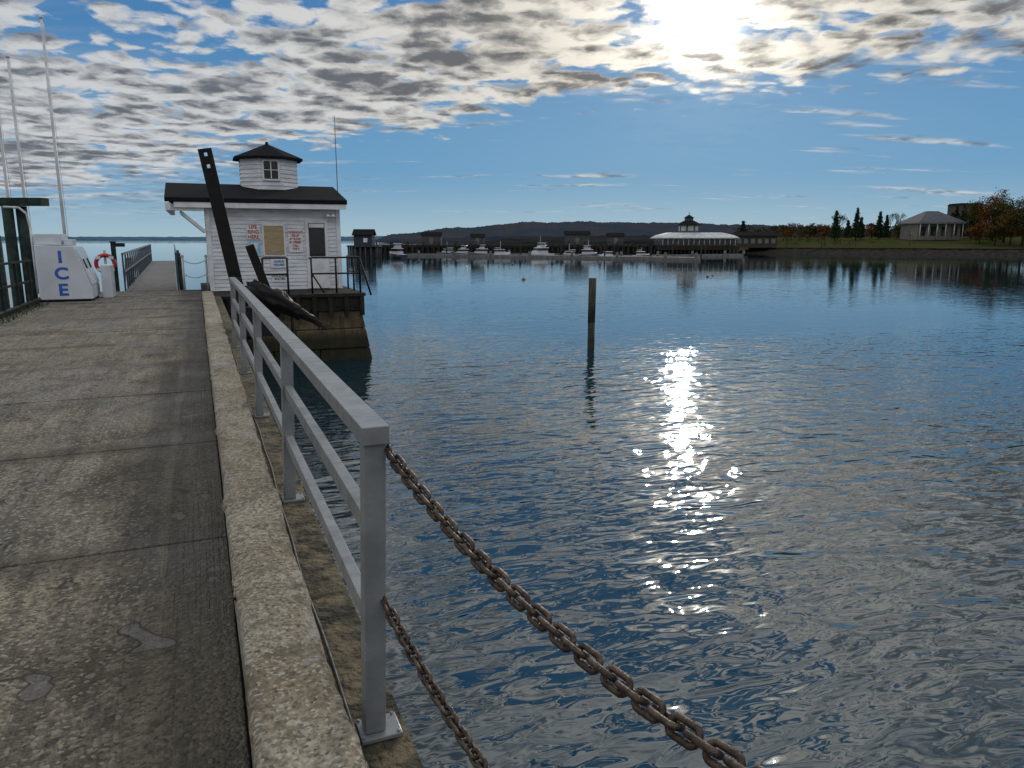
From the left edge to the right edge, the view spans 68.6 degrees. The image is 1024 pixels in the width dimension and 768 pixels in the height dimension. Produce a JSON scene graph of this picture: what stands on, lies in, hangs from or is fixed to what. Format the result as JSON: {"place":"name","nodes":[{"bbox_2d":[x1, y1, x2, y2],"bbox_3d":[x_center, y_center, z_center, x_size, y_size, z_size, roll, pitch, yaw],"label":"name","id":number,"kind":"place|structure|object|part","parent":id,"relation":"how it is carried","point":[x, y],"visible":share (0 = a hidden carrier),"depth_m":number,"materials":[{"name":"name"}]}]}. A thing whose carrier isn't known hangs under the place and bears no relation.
{"place":"outdoors","nodes":[
{"label":"outdoors","id":0,"kind":"place"},
{"bbox_2d":[1,236,383,239],"bbox_3d":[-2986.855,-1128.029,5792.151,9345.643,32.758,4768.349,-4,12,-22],"label":"shore","id":1,"kind":"structure","parent":0,"point":[168,238],"depth_m":5206.09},
{"bbox_2d":[0,0,1023,236],"label":"sky","id":2,"kind":"structure","parent":0,"point":[447,113],"materials":[{"name":"blue"}]},
{"bbox_2d":[2,240,1023,767],"bbox_3d":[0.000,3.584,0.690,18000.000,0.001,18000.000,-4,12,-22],"label":"water","id":3,"kind":"structure","parent":0,"point":[764,510],"depth_m":10.90,"materials":[{"name":"teal liquid"}]},
{"bbox_2d":[0,114,10,197],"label":"flagpole","id":4,"kind":"object","parent":3,"relation":"in","point":[2,147],"visible":0.17,"depth_m":23.11,"materials":[{"name":"white metal"}]},
{"bbox_2d":[5,54,30,222],"bbox_3d":[-15.114,-4.931,23.494,0.184,10.100,0.118,-1,11,-4],"label":"flagpole","id":5,"kind":"object","parent":3,"relation":"in","point":[17,135],"visible":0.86,"depth_m":22.94,"materials":[{"name":"white metal"}]},
{"bbox_2d":[0,198,48,311],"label":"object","id":6,"kind":"object","parent":3,"relation":"in","point":[10,234],"visible":0.23,"depth_m":19.69,"materials":[{"name":"metal"}]},
{"bbox_2d":[3,206,39,293],"bbox_3d":[-12.738,-3.474,19.495,0.663,2.250,0.060,0,11,0],"label":"white conduit","id":7,"kind":"object","parent":6,"relation":"attached to","point":[32,243],"visible":1,"depth_m":19.43,"materials":[{"name":"metal"}]},
{"bbox_2d":[39,15,68,238],"bbox_3d":[-13.986,-5.472,23.390,0.184,11.200,0.118,-1,11,-4],"label":"flagpole","id":8,"kind":"object","parent":3,"relation":"in","point":[54,136],"visible":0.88,"depth_m":22.94,"materials":[{"name":"white metal"}]},
{"bbox_2d":[121,244,183,290],"bbox_3d":[-18.400,-4.581,39.574,2.068,5.330,34.185,-5,12,-23],"label":"gangway","id":9,"kind":"object","parent":3,"relation":"in","point":[151,275],"visible":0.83,"depth_m":29.90,"materials":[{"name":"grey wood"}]},
{"bbox_2d":[109,241,124,290],"bbox_3d":[-13.051,-3.763,24.987,0.450,1.940,0.200,-4,12,-22],"label":"green post","id":10,"kind":"object","parent":9,"relation":"on","point":[113,245],"visible":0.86,"depth_m":24.84,"materials":[{"name":"metal"}]},
{"bbox_2d":[94,250,116,272],"bbox_3d":[-13.386,-3.677,24.777,0.670,1.450,0.205,-4,12,-22],"label":"life ring","id":11,"kind":"object","parent":10,"relation":"attached to","point":[104,254],"visible":0.69,"depth_m":24.63,"materials":[{"name":"red paint"}]},
{"bbox_2d":[0,289,423,767],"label":"concrete pier","id":12,"kind":"structure","parent":3,"relation":"in","point":[156,594],"depth_m":3.68,"materials":[{"name":"grey concrete"}]},
{"bbox_2d":[0,260,41,318],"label":"side railing","id":13,"kind":"object","parent":12,"relation":"on","point":[4,311],"visible":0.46,"depth_m":17.31,"materials":[{"name":"metal"}]},
{"bbox_2d":[0,300,48,325],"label":"weeds","id":14,"kind":"object","parent":12,"relation":"on","point":[29,307],"visible":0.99,"depth_m":16.69,"materials":[{"name":"green plant"}]},
{"bbox_2d":[33,234,115,301],"bbox_3d":[-11.834,-3.184,20.406,1.610,1.745,2.010,-4,12,-22],"label":"ice freezer","id":15,"kind":"object","parent":12,"relation":"on","point":[66,272],"visible":1,"depth_m":19.51,"materials":[{"name":"white metal"}]},
{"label":"doors","id":16,"kind":"part","parent":15,"relation":"part of","materials":[{"name":"white metal"}]},
{"bbox_2d":[180,255,208,289],"bbox_3d":[-10.212,-3.603,24.209,0.798,1.120,0.096,-4,12,-22],"label":"rope barrier","id":17,"kind":"object","parent":12,"relation":"on","point":[183,271],"visible":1,"depth_m":24.17,"materials":[{"name":"grey metal"}]},
{"bbox_2d":[198,148,326,339],"bbox_3d":[-4.317,-2.394,13.223,1.806,3.338,0.979,1,11,7],"label":"large anchor","id":18,"kind":"object","parent":12,"relation":"on","point":[276,302],"visible":0.77,"depth_m":13.19,"materials":[{"name":"black paint"}]},
{"bbox_2d":[230,346,368,767],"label":"power cable","id":19,"kind":"object","parent":12,"relation":"on","point":[332,664],"visible":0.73,"depth_m":3.17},
{"bbox_2d":[229,277,402,745],"bbox_3d":[-2.315,-0.218,6.851,0.135,1.053,9.920,-4,12,-22],"label":"metal railing","id":20,"kind":"object","parent":12,"relation":"on","point":[365,423],"visible":1,"depth_m":2.74,"materials":[{"name":"metal"}]},
{"bbox_3d":[0.719,1.213,0.261,0.550,1.360,0.700,-4,12,-22],"label":"chain post","id":21,"kind":"object","parent":12,"relation":"on","visible":0},
{"bbox_2d":[381,595,489,767],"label":"barrier chain","id":22,"kind":"object","parent":21,"relation":"attached to","point":[452,723],"visible":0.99,"depth_m":2.11,"materials":[{"name":"metal"}]},
{"bbox_2d":[384,444,763,767],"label":"barrier chain","id":23,"kind":"object","parent":21,"relation":"attached to","point":[672,723],"visible":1,"depth_m":1.49,"materials":[{"name":"metal"}]},
{"bbox_2d":[201,283,371,364],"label":"stone quay block","id":24,"kind":"structure","parent":3,"relation":"in","point":[339,316],"depth_m":23.00,"materials":[{"name":"stone"}]},
{"bbox_2d":[165,202,345,290],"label":"white trim and brackets","id":25,"kind":"structure","parent":24,"relation":"on","point":[171,209],"depth_m":23.47,"materials":[{"name":"paint"}]},
{"bbox_2d":[204,208,338,290],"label":"clapboard walls","id":26,"kind":"structure","parent":24,"relation":"on","point":[239,219],"depth_m":24.05,"materials":[{"name":"white paint"}]},
{"bbox_2d":[164,183,346,204],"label":"shingle roof","id":27,"kind":"structure","parent":26,"relation":"on","point":[198,192],"depth_m":24.05,"materials":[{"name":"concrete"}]},
{"bbox_2d":[239,158,297,203],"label":"cupola walls","id":28,"kind":"structure","parent":26,"relation":"on","point":[250,170],"depth_m":25.05,"materials":[{"name":"white wood"}]},
{"bbox_2d":[233,142,302,163],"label":"cupola roof","id":29,"kind":"structure","parent":28,"relation":"on","point":[266,150],"depth_m":24.97,"materials":[{"name":"black"}]},
{"bbox_2d":[261,159,279,180],"bbox_3d":[-7.998,-7.098,24.906,0.560,0.680,0.088,-4,12,-22],"label":"cupola window","id":30,"kind":"structure","parent":28,"relation":"in","point":[270,169],"depth_m":24.88,"materials":[{"name":"white wood"}]},
{"bbox_2d":[262,224,285,255],"bbox_3d":[-7.624,-4.608,24.063,0.700,1.010,0.050,-4,12,-22],"label":"boarded window","id":31,"kind":"structure","parent":26,"relation":"attached to","point":[273,238],"depth_m":24.04,"materials":[{"name":"brown wood"}]},
{"bbox_2d":[246,225,302,281],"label":"notice boards","id":32,"kind":"object","parent":26,"relation":"attached to","point":[256,243],"visible":0.73,"depth_m":24.24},
{"bbox_2d":[248,225,258,238],"bbox_3d":[-8.189,-4.818,23.768,0.336,0.421,0.008,-4,12,-22],"label":"life ring lettering","id":33,"kind":"object","parent":32,"relation":"attached to","point":[255,226],"visible":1,"depth_m":23.77,"materials":[{"name":"red paint"}]},
{"bbox_2d":[274,260,283,265],"bbox_3d":[-7.519,-3.901,24.227,0.325,0.174,0.008,-4,12,-22],"label":"lettering","id":34,"kind":"object","parent":32,"relation":"attached to","point":[279,261],"visible":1,"depth_m":24.23,"materials":[{"name":"blue paint"}]},
{"bbox_2d":[289,231,301,249],"bbox_3d":[-7.003,-4.643,24.301,0.459,0.603,0.008,-4,12,-22],"label":"rules lettering","id":35,"kind":"object","parent":32,"relation":"attached to","point":[296,238],"visible":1,"depth_m":24.29,"materials":[{"name":"red paint"}]},
{"bbox_2d":[305,220,329,287],"bbox_3d":[-6.371,-4.254,24.631,0.710,2.200,0.100,-4,12,-22],"label":"door","id":36,"kind":"structure","parent":26,"relation":"attached to","point":[316,232],"depth_m":24.62,"materials":[{"name":"white wood"}]},
{"bbox_2d":[325,213,335,217],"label":"wall lamps","id":37,"kind":"object","parent":26,"relation":"attached to","point":[329,216],"depth_m":24.39,"materials":[{"name":"white paint"}]},
{"bbox_2d":[334,116,337,194],"bbox_3d":[-5.897,-7.011,25.038,0.150,3.700,0.060,-4,12,-22],"label":"radio antenna","id":38,"kind":"object","parent":26,"relation":"attached to","point":[336,159],"visible":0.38,"depth_m":24.98,"materials":[{"name":"black paint"}]},
{"bbox_2d":[261,255,371,294],"bbox_3d":[-6.245,-3.413,23.601,3.209,1.194,2.260,-4,12,-22],"label":"pipe railing","id":39,"kind":"object","parent":24,"relation":"on","point":[348,272],"visible":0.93,"depth_m":22.89,"materials":[{"name":"black metal"}]},
{"bbox_2d":[347,229,381,257],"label":"wharf shed","id":40,"kind":"structure","parent":3,"relation":"in","point":[364,246],"depth_m":147.84,"materials":[{"name":"grey wood"}]},
{"bbox_2d":[390,243,407,258],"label":"motor boat","id":41,"kind":"object","parent":3,"relation":"on","point":[396,251],"visible":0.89,"depth_m":146.50,"materials":[{"name":"white plastic"}]},
{"bbox_2d":[436,247,453,253],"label":"motor boat","id":42,"kind":"object","parent":3,"relation":"on","point":[444,251],"visible":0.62,"depth_m":171.83,"materials":[{"name":"white plastic"}]},
{"bbox_2d":[451,245,468,253],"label":"motor boat","id":43,"kind":"object","parent":3,"relation":"on","point":[462,250],"visible":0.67,"depth_m":164.90,"materials":[{"name":"white plastic"}]},
{"bbox_2d":[468,247,493,254],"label":"motor boat","id":44,"kind":"object","parent":3,"relation":"on","point":[481,251],"visible":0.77,"depth_m":158.98,"materials":[{"name":"white plastic"}]},
{"bbox_2d":[494,241,509,254],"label":"motor boat","id":45,"kind":"object","parent":3,"relation":"on","point":[500,251],"visible":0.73,"depth_m":163.06,"materials":[{"name":"white plastic"}]},
{"bbox_2d":[377,244,653,252],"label":"rubble breakwater","id":46,"kind":"object","parent":3,"relation":"in","point":[510,252],"visible":0.02,"depth_m":198.33,"materials":[{"name":"grey stone"}]},
{"bbox_2d":[376,242,666,254],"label":"timber wharf","id":47,"kind":"structure","parent":3,"relation":"in","point":[552,248],"depth_m":173.82,"materials":[{"name":"wood"}]},
{"bbox_2d":[420,232,442,244],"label":"dock shed","id":48,"kind":"structure","parent":47,"relation":"on","point":[428,238],"depth_m":175.12,"materials":[{"name":"grey wood"}]},
{"bbox_2d":[470,234,484,244],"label":"dock shed","id":49,"kind":"structure","parent":47,"relation":"on","point":[477,239],"depth_m":175.16,"materials":[{"name":"grey wood"}]},
{"bbox_2d":[564,231,590,244],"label":"dock shed","id":50,"kind":"structure","parent":47,"relation":"on","point":[576,237],"depth_m":175.09,"materials":[{"name":"grey wood"}]},
{"bbox_2d":[606,233,624,244],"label":"dock shed","id":51,"kind":"structure","parent":47,"relation":"on","point":[613,238],"depth_m":175.13,"materials":[{"name":"grey wood"}]},
{"bbox_2d":[528,243,553,254],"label":"motor boat","id":52,"kind":"object","parent":3,"relation":"on","point":[542,249],"visible":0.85,"depth_m":153.01,"materials":[{"name":"white plastic"}]},
{"bbox_2d":[469,244,614,255],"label":"floating dock","id":53,"kind":"object","parent":3,"relation":"on","point":[554,254],"visible":0.26,"depth_m":170.59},
{"bbox_2d":[407,244,702,259],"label":"floating dock","id":54,"kind":"object","parent":3,"relation":"on","point":[617,256],"visible":0.75,"depth_m":146.85,"materials":[{"name":"grey wood"}]},
{"bbox_2d":[558,249,579,255],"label":"motor boat","id":55,"kind":"object","parent":3,"relation":"on","point":[567,253],"visible":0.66,"depth_m":151.33,"materials":[{"name":"white plastic"}]},
{"bbox_2d":[577,240,596,255],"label":"motor boat","id":56,"kind":"object","parent":3,"relation":"on","point":[587,250],"visible":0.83,"depth_m":152.95,"materials":[{"name":"white plastic"}]},
{"bbox_2d":[587,278,596,348],"bbox_3d":[2.689,-1.388,25.501,0.270,4.381,0.256,-4,12,-22],"label":"mooring piling","id":57,"kind":"object","parent":3,"relation":"in","point":[591,311],"visible":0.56,"depth_m":25.21,"materials":[{"name":"brown wood"}]},
{"bbox_2d":[599,252,612,255],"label":"motor boat","id":58,"kind":"object","parent":3,"relation":"on","point":[608,253],"visible":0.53,"depth_m":147.39,"materials":[{"name":"white plastic"}]},
{"bbox_2d":[632,249,648,256],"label":"motor boat","id":59,"kind":"object","parent":3,"relation":"on","point":[641,253],"visible":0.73,"depth_m":149.32,"materials":[{"name":"white plastic"}]},
{"bbox_2d":[599,244,744,256],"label":"floating dock","id":60,"kind":"object","parent":3,"relation":"on","point":[692,254],"visible":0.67,"depth_m":159.25,"materials":[{"name":"grey wood"}]},
{"bbox_2d":[650,212,738,254],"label":"waterfront pavilion","id":61,"kind":"structure","parent":3,"relation":"in","point":[687,238],"depth_m":169.42,"materials":[{"name":"white glass"}]},
{"bbox_2d":[466,232,894,244],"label":"shore","id":62,"kind":"structure","parent":0,"point":[639,240],"depth_m":524.93,"materials":[{"name":"green plant"}]},
{"bbox_2d":[375,221,996,240],"bbox_3d":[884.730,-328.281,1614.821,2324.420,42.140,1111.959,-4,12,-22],"label":"wooded hill","id":63,"kind":"structure","parent":0,"point":[524,230],"depth_m":1396.69,"materials":[{"name":"green plant"}]},
{"bbox_2d":[730,236,1023,254],"bbox_3d":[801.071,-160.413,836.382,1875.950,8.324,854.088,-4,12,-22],"label":"shore ground","id":64,"kind":"structure","parent":0,"point":[960,243],"depth_m":199.76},
{"bbox_2d":[739,221,745,231],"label":"spruce tree","id":65,"kind":"object","parent":64,"relation":"on","point":[742,227],"visible":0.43,"depth_m":210.12,"materials":[{"name":"green plant"}]},
{"bbox_2d":[731,232,779,247],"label":"waterfront building","id":66,"kind":"structure","parent":64,"relation":"on","point":[756,240],"depth_m":198.54,"materials":[{"name":"brown"}]},
{"bbox_2d":[779,225,787,240],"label":"bare tree","id":67,"kind":"object","parent":64,"relation":"on","point":[783,227],"visible":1,"depth_m":234.91,"materials":[{"name":"brown plant"}]},
{"bbox_2d":[779,227,796,236],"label":"autumn tree","id":68,"kind":"object","parent":64,"relation":"on","point":[788,232],"visible":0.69,"depth_m":245.91,"materials":[{"name":"brown plant"}]},
{"bbox_2d":[785,222,795,238],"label":"bare tree","id":69,"kind":"object","parent":64,"relation":"on","point":[789,225],"visible":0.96,"depth_m":241.44,"materials":[{"name":"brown plant"}]},
{"bbox_2d":[801,223,816,238],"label":"autumn tree","id":70,"kind":"object","parent":64,"relation":"on","point":[809,229],"visible":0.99,"depth_m":244.43,"materials":[{"name":"green plant"}]},
{"bbox_2d":[814,225,831,237],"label":"autumn tree","id":71,"kind":"object","parent":64,"relation":"on","point":[824,232],"visible":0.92,"depth_m":242.14,"materials":[{"name":"brown plant"}]},
{"bbox_2d":[828,210,840,240],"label":"spruce tree","id":72,"kind":"object","parent":64,"relation":"on","point":[835,233],"visible":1,"depth_m":222.66,"materials":[{"name":"green plant"}]},
{"bbox_2d":[831,214,847,239],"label":"bare tree","id":73,"kind":"object","parent":64,"relation":"on","point":[841,218],"visible":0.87,"depth_m":238.71,"materials":[{"name":"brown plant"}]},
{"bbox_2d":[841,220,850,237],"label":"spruce tree","id":74,"kind":"object","parent":64,"relation":"on","point":[847,231],"visible":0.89,"depth_m":256.13,"materials":[{"name":"green plant"}]},
{"bbox_2d":[848,207,862,239],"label":"spruce tree","id":75,"kind":"object","parent":64,"relation":"on","point":[856,229],"visible":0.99,"depth_m":230.38,"materials":[{"name":"green plant"}]},
{"bbox_2d":[858,217,864,237],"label":"spruce tree","id":76,"kind":"object","parent":64,"relation":"on","point":[862,224],"visible":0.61,"depth_m":234.36,"materials":[{"name":"green plant"}]},
{"bbox_2d":[865,222,875,237],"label":"autumn tree","id":77,"kind":"object","parent":64,"relation":"on","point":[870,227],"visible":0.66,"depth_m":250.42,"materials":[{"name":"orange plant"}]},
{"bbox_2d":[732,223,1020,237],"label":"distant treeline","id":78,"kind":"object","parent":64,"relation":"on","point":[778,232],"visible":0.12,"depth_m":306.32,"materials":[{"name":"brown plant"}]},
{"bbox_2d":[873,211,884,238],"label":"spruce tree","id":79,"kind":"object","parent":64,"relation":"on","point":[878,229],"visible":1,"depth_m":234.44,"materials":[{"name":"green plant"}]},
{"bbox_2d":[879,215,890,237],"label":"spruce tree","id":80,"kind":"object","parent":64,"relation":"on","point":[886,227],"visible":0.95,"depth_m":244.23,"materials":[{"name":"green plant"}]},
{"bbox_2d":[748,248,1023,250],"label":"stone seawall","id":81,"kind":"object","parent":64,"relation":"on","point":[964,249],"visible":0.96,"depth_m":188.53,"materials":[{"name":"grey stone"}]},
{"bbox_2d":[777,235,1014,244],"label":"shrubs","id":82,"kind":"object","parent":64,"relation":"on","point":[808,239],"visible":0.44,"depth_m":227.65,"materials":[{"name":"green plant"}]},
{"bbox_2d":[892,222,900,237],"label":"autumn tree","id":83,"kind":"object","parent":64,"relation":"on","point":[897,227],"visible":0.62,"depth_m":241.17,"materials":[{"name":"green plant"}]},
{"bbox_2d":[889,212,906,237],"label":"bare tree","id":84,"kind":"object","parent":64,"relation":"on","point":[897,219],"visible":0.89,"depth_m":251.86,"materials":[{"name":"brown plant"}]},
{"bbox_2d":[895,211,967,239],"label":"hip roof house","id":85,"kind":"structure","parent":64,"relation":"on","point":[931,225],"depth_m":222.53,"materials":[{"name":"beige paint"}]},
{"bbox_2d":[953,205,961,236],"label":"spruce tree","id":86,"kind":"object","parent":64,"relation":"on","point":[956,214],"visible":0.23,"depth_m":230.00,"materials":[{"name":"green plant"}]},
{"bbox_2d":[947,203,976,236],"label":"brick house","id":87,"kind":"structure","parent":64,"relation":"on","point":[951,208],"depth_m":258.39,"materials":[{"name":"brown brick"}]},
{"bbox_2d":[959,204,969,236],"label":"spruce tree","id":88,"kind":"object","parent":64,"relation":"on","point":[963,216],"visible":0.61,"depth_m":235.79,"materials":[{"name":"green plant"}]},
{"bbox_2d":[963,207,974,238],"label":"spruce tree","id":89,"kind":"object","parent":64,"relation":"on","point":[969,225],"visible":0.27,"depth_m":232.86,"materials":[{"name":"green plant"}]},
{"bbox_2d":[964,196,986,235],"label":"autumn tree","id":90,"kind":"object","parent":64,"relation":"on","point":[973,216],"visible":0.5,"depth_m":216.41,"materials":[{"name":"green plant"}]},
{"bbox_2d":[964,220,991,243],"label":"autumn tree","id":91,"kind":"object","parent":64,"relation":"on","point":[982,226],"visible":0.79,"depth_m":201.45,"materials":[{"name":"orange plant"}]},
{"bbox_2d":[972,187,1010,240],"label":"autumn tree","id":92,"kind":"object","parent":64,"relation":"on","point":[988,208],"visible":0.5,"depth_m":208.49,"materials":[{"name":"brown plant"}]},
{"bbox_2d":[981,224,1007,245],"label":"autumn tree","id":93,"kind":"object","parent":64,"relation":"on","point":[991,234],"visible":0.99,"depth_m":193.44,"materials":[{"name":"green plant"}]},
{"bbox_2d":[986,195,1021,242],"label":"autumn tree","id":94,"kind":"object","parent":64,"relation":"on","point":[999,212],"visible":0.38,"depth_m":203.22,"materials":[{"name":"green plant"}]},
{"bbox_2d":[993,213,1021,244],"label":"autumn tree","id":95,"kind":"object","parent":64,"relation":"on","point":[1017,233],"visible":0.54,"depth_m":192.06,"materials":[{"name":"brown plant"}]},
{"bbox_2d":[993,196,1023,245],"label":"autumn tree","id":96,"kind":"object","parent":64,"relation":"on","point":[1018,213],"visible":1,"depth_m":187.38,"materials":[{"name":"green plant"}]}
]}

